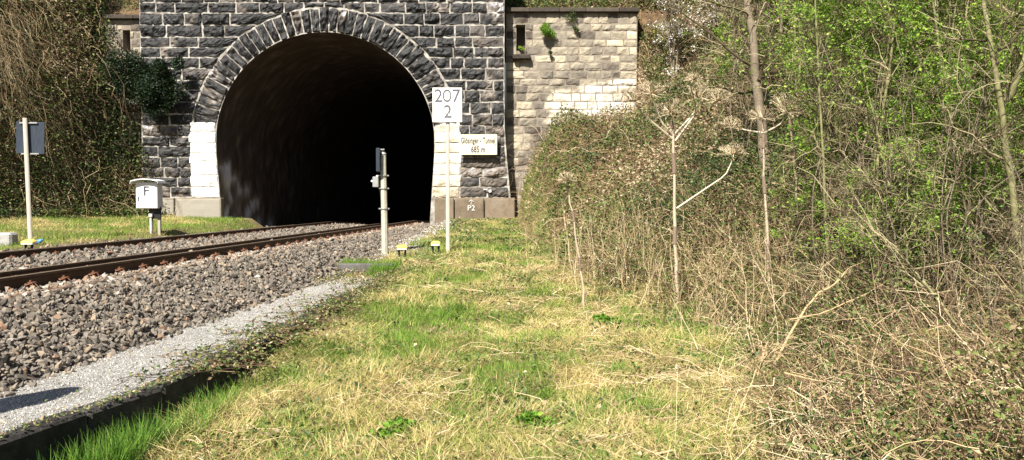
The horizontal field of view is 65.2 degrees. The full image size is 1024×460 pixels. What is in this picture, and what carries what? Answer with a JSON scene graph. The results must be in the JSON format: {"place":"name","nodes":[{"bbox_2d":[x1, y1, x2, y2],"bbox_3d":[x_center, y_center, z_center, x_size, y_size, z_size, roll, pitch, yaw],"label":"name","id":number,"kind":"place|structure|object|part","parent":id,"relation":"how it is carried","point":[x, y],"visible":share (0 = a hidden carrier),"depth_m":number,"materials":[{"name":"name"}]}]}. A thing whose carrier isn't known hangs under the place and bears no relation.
{"place":"outdoors","nodes":[
{"label":"outdoors","id":0,"kind":"place"},
{"bbox_2d":[0,245,376,391],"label":"trackbed","id":1,"kind":"structure","parent":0,"point":[120,349],"depth_m":8.05,"materials":[{"name":"grey gravel"}]},
{"bbox_2d":[0,221,390,262],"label":"railway track","id":2,"kind":"structure","parent":1,"relation":"on","point":[29,252],"depth_m":18.19,"materials":[{"name":"metal"}]},
{"bbox_2d":[0,220,429,300],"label":"railway track","id":3,"kind":"structure","parent":1,"relation":"on","point":[38,276],"depth_m":12.32,"materials":[{"name":"metal"}]},
{"bbox_2d":[0,222,436,397],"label":"ballast stones","id":4,"kind":"object","parent":1,"relation":"on","point":[253,281],"visible":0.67,"depth_m":9.88,"materials":[{"name":"grey gravel"}]},
{"bbox_2d":[0,220,470,432],"bbox_3d":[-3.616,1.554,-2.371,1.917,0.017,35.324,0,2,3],"label":"gravel path","id":5,"kind":"structure","parent":0,"point":[107,389],"depth_m":7.02,"materials":[{"name":"grey gravel"}]},
{"bbox_2d":[0,119,1023,459],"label":"grass ground","id":6,"kind":"structure","parent":0,"point":[257,225],"depth_m":7.84,"materials":[{"name":"green plant"}]},
{"bbox_2d":[0,232,17,245],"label":"concrete block","id":7,"kind":"structure","parent":6,"relation":"on","point":[6,238],"depth_m":19.47,"materials":[{"name":"grey concrete"}]},
{"bbox_2d":[20,239,36,248],"bbox_3d":[-11.125,0.387,18.427,0.300,0.332,0.200,0,2,0],"label":"track magnet marker","id":8,"kind":"object","parent":6,"relation":"on","point":[31,242],"visible":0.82,"depth_m":18.38,"materials":[{"name":"yellow plastic"}]},
{"bbox_2d":[16,118,44,238],"bbox_3d":[-12.652,-1.124,20.996,0.771,3.612,0.148,0,2,0],"label":"facing sign","id":9,"kind":"object","parent":6,"relation":"on","point":[30,138],"visible":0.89,"depth_m":21.00,"materials":[{"name":"painted metal"},{"name":"galvanised steel"}]},
{"bbox_2d":[130,178,165,234],"bbox_3d":[-11.146,-0.569,24.536,0.853,2.006,0.600,0,2,0],"label":"telephone cabinet","id":10,"kind":"object","parent":6,"relation":"on","point":[149,195],"visible":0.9,"depth_m":24.39,"materials":[{"name":"white metal"}]},
{"bbox_3d":[-11.161,-1.054,24.382,0.556,0.674,0.012,0,2,0],"label":"door","id":11,"kind":"part","parent":10,"relation":"part of","materials":[{"name":"grey metal"}]},
{"bbox_2d":[0,290,360,459],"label":"concrete edging","id":12,"kind":"object","parent":6,"relation":"on","point":[28,443],"visible":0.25,"depth_m":5.81,"materials":[{"name":"grey concrete"}]},
{"bbox_2d":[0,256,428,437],"bbox_3d":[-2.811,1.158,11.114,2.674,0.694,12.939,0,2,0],"label":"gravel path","id":13,"kind":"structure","parent":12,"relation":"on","point":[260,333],"depth_m":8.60,"materials":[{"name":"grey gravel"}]},
{"bbox_2d":[338,263,393,272],"bbox_3d":[-2.882,0.802,15.791,1.074,0.280,0.160,0,2,2],"label":"concrete kerbstone","id":14,"kind":"object","parent":6,"relation":"on","point":[343,266],"visible":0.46,"depth_m":15.72,"materials":[{"name":"grey concrete"}]},
{"bbox_2d":[371,148,388,253],"bbox_3d":[-3.130,-0.447,18.979,0.316,2.967,0.355,2,3,45],"label":"signal post","id":15,"kind":"object","parent":6,"relation":"on","point":[381,164],"visible":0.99,"depth_m":18.93,"materials":[{"name":"metal"}]},
{"bbox_2d":[368,416,418,441],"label":"weed clump","id":16,"kind":"object","parent":6,"relation":"on","point":[386,432],"visible":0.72,"depth_m":5.89,"materials":[{"name":"green plant"}]},
{"bbox_2d":[397,245,407,256],"bbox_3d":[-2.504,0.504,18.232,0.230,0.332,0.200,-1,2,-17],"label":"track magnet marker","id":17,"kind":"object","parent":6,"relation":"on","point":[402,247],"visible":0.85,"depth_m":18.18,"materials":[{"name":"yellow plastic"}]},
{"bbox_2d":[431,241,440,253],"bbox_3d":[-1.814,0.427,19.029,0.230,0.332,0.200,0,2,0],"label":"track magnet marker","id":18,"kind":"object","parent":6,"relation":"on","point":[435,243],"visible":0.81,"depth_m":19.00,"materials":[{"name":"yellow plastic"}]},
{"bbox_2d":[432,88,461,252],"bbox_3d":[-1.557,-1.266,19.375,0.711,4.320,0.137,0,2,0],"label":"distance sign","id":19,"kind":"object","parent":6,"relation":"on","point":[447,105],"visible":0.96,"depth_m":19.26,"materials":[{"name":"white metal"}]},
{"bbox_2d":[508,410,555,432],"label":"weed clump","id":20,"kind":"object","parent":6,"relation":"on","point":[527,418],"visible":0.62,"depth_m":6.05,"materials":[{"name":"green plant"}]},
{"bbox_2d":[114,129,990,459],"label":"weeds","id":21,"kind":"object","parent":6,"relation":"on","point":[460,245],"visible":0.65,"depth_m":8.21,"materials":[{"name":"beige plant"}]},
{"bbox_2d":[144,245,964,459],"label":"loose hay","id":22,"kind":"object","parent":6,"relation":"on","point":[608,347],"visible":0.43,"depth_m":7.29},
{"bbox_2d":[656,449,678,459],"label":"dead branch","id":23,"kind":"object","parent":22,"relation":"on","point":[662,452],"visible":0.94,"depth_m":5.25,"materials":[{"name":"beige wood"}]},
{"bbox_2d":[556,171,584,309],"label":"dead hogweed","id":24,"kind":"object","parent":6,"relation":"on","point":[567,177],"visible":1,"depth_m":11.39,"materials":[{"name":"beige plant"}]},
{"bbox_2d":[592,312,620,326],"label":"weed clump","id":25,"kind":"object","parent":6,"relation":"on","point":[604,317],"visible":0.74,"depth_m":10.21,"materials":[{"name":"green plant"}]},
{"bbox_2d":[705,327,802,436],"bbox_3d":[1.687,1.040,5.555,0.690,0.739,0.271,0,2,0],"label":"dead branch","id":26,"kind":"object","parent":6,"relation":"on","point":[758,364],"visible":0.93,"depth_m":5.52,"materials":[{"name":"beige wood"}]},
{"bbox_2d":[799,399,821,420],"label":"dark weed","id":27,"kind":"object","parent":6,"relation":"on","point":[807,404],"visible":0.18,"depth_m":5.63,"materials":[{"name":"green plant"}]},
{"bbox_2d":[775,255,868,361],"bbox_3d":[2.938,0.727,7.813,1.017,1.038,0.381,0,2,-13],"label":"dead branch","id":28,"kind":"object","parent":6,"relation":"on","point":[805,308],"visible":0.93,"depth_m":7.74,"materials":[{"name":"beige wood"}]},
{"bbox_2d":[840,399,862,415],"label":"dark weed","id":29,"kind":"object","parent":6,"relation":"on","point":[848,404],"visible":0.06,"depth_m":5.73,"materials":[{"name":"green plant"}]},
{"bbox_2d":[0,0,1023,458],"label":"hillside","id":30,"kind":"structure","parent":0,"point":[652,14],"depth_m":28.09,"materials":[{"name":"brown plant"}]},
{"bbox_2d":[0,0,171,218],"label":"bank creeper leaves","id":31,"kind":"object","parent":30,"relation":"on","point":[77,211],"visible":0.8,"depth_m":30.07,"materials":[{"name":"green plant"}]},
{"bbox_2d":[0,0,192,222],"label":"hanging vines","id":32,"kind":"object","parent":30,"relation":"hanging from","point":[22,64],"visible":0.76,"depth_m":29.44,"materials":[{"name":"plant"}]},
{"bbox_2d":[102,14,141,150],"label":"wing wall","id":33,"kind":"structure","parent":30,"relation":"on","point":[127,28],"depth_m":32.47,"materials":[{"name":"beige stone"}]},
{"bbox_2d":[139,0,514,226],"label":"tunnel portal","id":34,"kind":"object","parent":30,"relation":"on","point":[306,117],"visible":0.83,"depth_m":31.92,"materials":[{"name":"stone"}]},
{"bbox_2d":[95,49,188,120],"bbox_3d":[-14.449,-5.654,31.274,3.745,2.792,1.370,0,2,0],"label":"ivy bush","id":35,"kind":"object","parent":34,"relation":"attached to","point":[147,88],"visible":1,"depth_m":31.09,"materials":[{"name":"green plant"}]},
{"bbox_2d":[459,134,496,154],"bbox_3d":[-1.337,-3.372,31.671,1.500,0.802,0.250,0,2,0],"label":"tunnel name sign","id":36,"kind":"object","parent":34,"relation":"attached to","point":[477,144],"visible":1,"depth_m":31.56,"materials":[{"name":"white metal"}]},
{"bbox_2d":[93,0,819,99],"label":"leaf litter","id":37,"kind":"object","parent":30,"relation":"on","point":[563,3],"visible":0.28,"depth_m":33.57,"materials":[{"name":"brown plant"}]},
{"bbox_2d":[506,8,639,217],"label":"wing wall","id":38,"kind":"structure","parent":30,"relation":"on","point":[582,64],"depth_m":32.51,"materials":[{"name":"beige stone"}]},
{"bbox_2d":[539,22,556,37],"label":"plant","id":39,"kind":"object","parent":38,"relation":"attached to","point":[545,29],"visible":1,"depth_m":32.16,"materials":[{"name":"green plant"}]},
{"bbox_2d":[564,11,577,21],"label":"wall weed","id":40,"kind":"object","parent":38,"relation":"attached to","point":[571,19],"depth_m":32.28,"materials":[{"name":"green plant"}]},
{"bbox_2d":[648,0,710,89],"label":"blossom tree","id":41,"kind":"object","parent":30,"relation":"on","point":[670,27],"visible":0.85,"depth_m":29.14,"materials":[{"name":"grey plant"}]},
{"bbox_2d":[623,72,748,306],"bbox_3d":[2.514,-0.424,11.560,2.080,3.611,0.775,-1,2,-27],"label":"dead hogweed","id":42,"kind":"object","parent":30,"relation":"on","point":[692,77],"visible":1,"depth_m":11.57,"materials":[{"name":"beige plant"}]},
{"bbox_2d":[633,0,776,102],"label":"slope undergrowth","id":43,"kind":"object","parent":30,"relation":"on","point":[654,72],"visible":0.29,"depth_m":31.94,"materials":[{"name":"green plant"}]},
{"bbox_2d":[680,0,733,53],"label":"blossom tree","id":44,"kind":"object","parent":30,"relation":"on","point":[712,21],"visible":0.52,"depth_m":29.02,"materials":[{"name":"grey plant"}]},
{"bbox_2d":[677,1,768,33],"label":"tree","id":45,"kind":"object","parent":30,"relation":"on","point":[705,15],"visible":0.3,"depth_m":26.16,"materials":[{"name":"green plant"}]},
{"bbox_2d":[676,0,784,173],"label":"tree","id":46,"kind":"object","parent":30,"relation":"on","point":[739,21],"visible":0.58,"depth_m":15.75,"materials":[{"name":"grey plant"}]},
{"bbox_2d":[665,0,801,201],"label":"tall tree","id":47,"kind":"object","parent":30,"relation":"on","point":[754,55],"visible":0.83,"depth_m":13.90,"materials":[{"name":"grey plant"}]},
{"bbox_2d":[672,1,817,115],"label":"tree","id":48,"kind":"object","parent":30,"relation":"on","point":[763,15],"visible":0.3,"depth_m":18.05,"materials":[{"name":"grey plant"}]},
{"bbox_2d":[704,1,793,50],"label":"tree","id":49,"kind":"object","parent":30,"relation":"on","point":[717,30],"visible":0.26,"depth_m":21.42,"materials":[{"name":"green plant"}]},
{"bbox_2d":[494,0,1023,459],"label":"thicket stems","id":50,"kind":"object","parent":30,"relation":"on","point":[854,419],"visible":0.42,"depth_m":7.13,"materials":[{"name":"brown plant"}]},
{"bbox_2d":[718,99,803,275],"bbox_3d":[3.405,-0.226,10.993,1.142,3.085,0.378,1,3,32],"label":"dead hogweed","id":51,"kind":"object","parent":30,"relation":"on","point":[757,117],"visible":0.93,"depth_m":10.96,"materials":[{"name":"beige plant"}]},
{"bbox_2d":[710,0,825,114],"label":"tree","id":52,"kind":"object","parent":30,"relation":"on","point":[759,51],"visible":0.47,"depth_m":17.46,"materials":[{"name":"green plant"}]},
{"bbox_2d":[515,0,1023,459],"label":"bank bramble leaves","id":53,"kind":"object","parent":30,"relation":"on","point":[740,166],"visible":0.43,"depth_m":11.46,"materials":[{"name":"green plant"}]},
{"bbox_2d":[789,275,898,319],"bbox_3d":[3.095,0.640,7.460,1.179,0.484,0.478,0,2,0],"label":"dead branch","id":54,"kind":"object","parent":53,"relation":"on","point":[834,307],"visible":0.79,"depth_m":7.38,"materials":[{"name":"beige wood"}]},
{"bbox_2d":[735,0,814,56],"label":"tall tree","id":55,"kind":"object","parent":30,"relation":"on","point":[781,22],"visible":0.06,"depth_m":21.18,"materials":[{"name":"green plant"}]},
{"bbox_2d":[770,92,808,237],"bbox_3d":[4.155,-0.458,12.201,0.580,3.308,0.546,0,2,0],"label":"dead hogweed","id":56,"kind":"object","parent":30,"relation":"on","point":[777,99],"visible":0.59,"depth_m":12.15,"materials":[{"name":"beige plant"}]},
{"bbox_2d":[716,0,872,278],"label":"tree","id":57,"kind":"object","parent":30,"relation":"on","point":[824,119],"visible":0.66,"depth_m":9.94,"materials":[{"name":"green plant"}]},
{"bbox_2d":[739,0,876,296],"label":"slim sapling","id":58,"kind":"object","parent":30,"relation":"on","point":[809,14],"visible":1,"depth_m":9.43,"materials":[{"name":"green plant"}]},
{"bbox_2d":[770,0,868,174],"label":"tree","id":59,"kind":"object","parent":30,"relation":"on","point":[792,65],"visible":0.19,"depth_m":13.68,"materials":[{"name":"green plant"}]},
{"bbox_2d":[755,0,889,240],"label":"tree","id":60,"kind":"object","parent":30,"relation":"on","point":[824,91],"visible":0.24,"depth_m":11.35,"materials":[{"name":"green plant"}]},
{"bbox_2d":[744,0,911,258],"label":"tree","id":61,"kind":"object","parent":30,"relation":"on","point":[837,154],"visible":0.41,"depth_m":10.31,"materials":[{"name":"green plant"}]},
{"bbox_2d":[778,0,880,177],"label":"tree","id":62,"kind":"object","parent":30,"relation":"on","point":[824,97],"visible":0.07,"depth_m":13.10,"materials":[{"name":"green plant"}]},
{"bbox_2d":[769,0,890,273],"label":"tree","id":63,"kind":"object","parent":30,"relation":"on","point":[827,136],"visible":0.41,"depth_m":10.51,"materials":[{"name":"green plant"}]},
{"bbox_2d":[784,358,877,426],"bbox_3d":[2.370,1.257,5.549,0.923,0.841,0.275,1,2,21],"label":"dead branch","id":64,"kind":"object","parent":30,"relation":"on","point":[798,376],"visible":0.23,"depth_m":5.63,"materials":[{"name":"beige wood"}]},
{"bbox_2d":[772,0,902,69],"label":"tree","id":65,"kind":"object","parent":30,"relation":"on","point":[821,27],"visible":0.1,"depth_m":17.35,"materials":[{"name":"green plant"}]},
{"bbox_2d":[767,0,910,228],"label":"tree","id":66,"kind":"object","parent":30,"relation":"on","point":[838,34],"visible":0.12,"depth_m":11.08,"materials":[{"name":"green plant"}]},
{"bbox_2d":[768,0,935,297],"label":"tree","id":67,"kind":"object","parent":30,"relation":"on","point":[861,16],"visible":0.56,"depth_m":9.14,"materials":[{"name":"green plant"}]},
{"bbox_2d":[778,92,936,296],"bbox_3d":[3.929,-0.227,9.125,1.606,2.649,1.057,1,2,27],"label":"tree","id":68,"kind":"object","parent":30,"relation":"on","point":[848,208],"visible":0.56,"depth_m":9.17,"materials":[{"name":"grey plant"}]},
{"bbox_2d":[851,442,875,459],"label":"dark weed","id":69,"kind":"object","parent":30,"relation":"on","point":[865,455],"visible":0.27,"depth_m":4.82,"materials":[{"name":"green plant"}]},
{"bbox_2d":[777,34,956,336],"bbox_3d":[3.486,-0.264,7.535,1.237,3.100,1.880,-1,2,-14],"label":"tree","id":70,"kind":"object","parent":30,"relation":"on","point":[886,182],"visible":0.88,"depth_m":7.55,"materials":[{"name":"green plant"}]},
{"bbox_2d":[767,0,977,100],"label":"leaning sapling","id":71,"kind":"object","parent":30,"relation":"on","point":[837,33],"visible":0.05,"depth_m":11.80,"materials":[{"name":"green plant"}]},
{"bbox_2d":[839,0,912,136],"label":"tree","id":72,"kind":"object","parent":30,"relation":"on","point":[881,41],"visible":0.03,"depth_m":12.58,"materials":[{"name":"green plant"}]},
{"bbox_2d":[855,8,899,147],"bbox_3d":[6.274,-3.856,12.872,1.658,6.410,1.838,1,2,18],"label":"tree","id":73,"kind":"object","parent":30,"relation":"on","point":[878,67],"depth_m":12.92,"materials":[{"name":"green plant"}]},
{"bbox_2d":[805,0,969,304],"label":"tree","id":74,"kind":"object","parent":30,"relation":"on","point":[864,122],"visible":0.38,"depth_m":9.36,"materials":[{"name":"green plant"}]},
{"bbox_2d":[814,0,967,223],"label":"tree","id":75,"kind":"object","parent":30,"relation":"on","point":[893,87],"visible":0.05,"depth_m":10.56,"materials":[{"name":"green plant"}]},
{"bbox_2d":[835,0,956,293],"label":"slim sapling","id":76,"kind":"object","parent":30,"relation":"on","point":[890,49],"visible":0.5,"depth_m":8.92,"materials":[{"name":"green plant"}]},
{"bbox_2d":[883,431,914,447],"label":"dark weed","id":77,"kind":"object","parent":30,"relation":"on","point":[898,440],"visible":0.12,"depth_m":4.90,"materials":[{"name":"green plant"}]},
{"bbox_2d":[799,0,1009,211],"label":"tree","id":78,"kind":"object","parent":30,"relation":"on","point":[811,147],"visible":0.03,"depth_m":10.63,"materials":[{"name":"green plant"}]},
{"bbox_2d":[788,0,1022,220],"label":"leaning sapling","id":79,"kind":"object","parent":30,"relation":"on","point":[839,24],"visible":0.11,"depth_m":10.43,"materials":[{"name":"green plant"}]},
{"bbox_2d":[792,135,1023,366],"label":"leaning sapling","id":80,"kind":"object","parent":30,"relation":"on","point":[917,273],"visible":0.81,"depth_m":7.08,"materials":[{"name":"brown plant"}]},
{"bbox_2d":[814,0,1022,282],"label":"tree","id":81,"kind":"object","parent":30,"relation":"on","point":[976,165],"visible":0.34,"depth_m":8.55,"materials":[{"name":"green plant"}]},
{"bbox_2d":[824,0,1019,274],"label":"tree","id":82,"kind":"object","parent":30,"relation":"on","point":[915,63],"visible":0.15,"depth_m":9.61,"materials":[{"name":"green plant"}]},
{"bbox_2d":[822,0,1023,246],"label":"tree","id":83,"kind":"object","parent":30,"relation":"on","point":[846,4],"visible":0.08,"depth_m":9.98,"materials":[{"name":"green plant"}]},
{"bbox_2d":[848,0,1023,312],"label":"tree","id":84,"kind":"object","parent":30,"relation":"on","point":[911,109],"visible":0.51,"depth_m":8.21,"materials":[{"name":"green plant"}]},
{"bbox_2d":[901,325,980,375],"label":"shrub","id":85,"kind":"object","parent":30,"relation":"on","point":[933,344],"visible":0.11,"depth_m":6.53,"materials":[{"name":"plant"}]},
{"bbox_2d":[864,0,1021,183],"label":"tree","id":86,"kind":"object","parent":30,"relation":"on","point":[1019,150],"visible":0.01,"depth_m":10.44,"materials":[{"name":"green plant"}]},
{"bbox_2d":[866,0,1023,292],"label":"slim sapling","id":87,"kind":"object","parent":30,"relation":"on","point":[940,54],"visible":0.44,"depth_m":8.53,"materials":[{"name":"green plant"}]},
{"bbox_2d":[868,0,1023,256],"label":"slim sapling","id":88,"kind":"object","parent":30,"relation":"on","point":[949,5],"visible":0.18,"depth_m":9.10,"materials":[{"name":"green plant"}]},
{"bbox_2d":[891,0,1023,314],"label":"tree","id":89,"kind":"object","parent":30,"relation":"on","point":[1010,104],"visible":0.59,"depth_m":7.49,"materials":[{"name":"green plant"}]},
{"bbox_2d":[894,0,1023,301],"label":"forked tree","id":90,"kind":"object","parent":30,"relation":"on","point":[1013,82],"visible":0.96,"depth_m":6.77,"materials":[{"name":"brown plant"}]},
{"bbox_2d":[901,5,1023,341],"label":"tree","id":91,"kind":"object","parent":30,"relation":"on","point":[958,169],"visible":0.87,"depth_m":7.17,"materials":[{"name":"green plant"}]},
{"bbox_2d":[913,0,1023,201],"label":"tree","id":92,"kind":"object","parent":30,"relation":"on","point":[968,94],"visible":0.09,"depth_m":10.03,"materials":[{"name":"green plant"}]},
{"bbox_2d":[916,101,1023,377],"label":"tree","id":93,"kind":"object","parent":30,"relation":"on","point":[1007,247],"visible":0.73,"depth_m":5.62,"materials":[{"name":"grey plant"}]},
{"bbox_2d":[922,1,1023,189],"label":"tree","id":94,"kind":"object","parent":30,"relation":"on","point":[992,78],"visible":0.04,"depth_m":10.39,"materials":[{"name":"green plant"}]},
{"bbox_2d":[928,0,1023,176],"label":"tree","id":95,"kind":"object","parent":30,"relation":"on","point":[993,82],"visible":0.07,"depth_m":10.53,"materials":[{"name":"green plant"}]},
{"bbox_2d":[955,0,1023,210],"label":"tree","id":96,"kind":"object","parent":30,"relation":"on","point":[1008,103],"visible":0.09,"depth_m":10.24,"materials":[{"name":"green plant"}]},
{"bbox_2d":[957,0,1023,186],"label":"tree","id":97,"kind":"object","parent":30,"relation":"on","point":[1015,112],"visible":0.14,"depth_m":9.29,"materials":[{"name":"green plant"}]},
{"bbox_2d":[966,0,1023,185],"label":"tree","id":98,"kind":"object","parent":30,"relation":"on","point":[1014,68],"visible":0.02,"depth_m":10.72,"materials":[{"name":"green plant"}]},
{"bbox_2d":[983,29,1023,155],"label":"tree","id":99,"kind":"object","parent":30,"relation":"on","point":[1022,128],"visible":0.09,"depth_m":9.97,"materials":[{"name":"green plant"}]}
]}

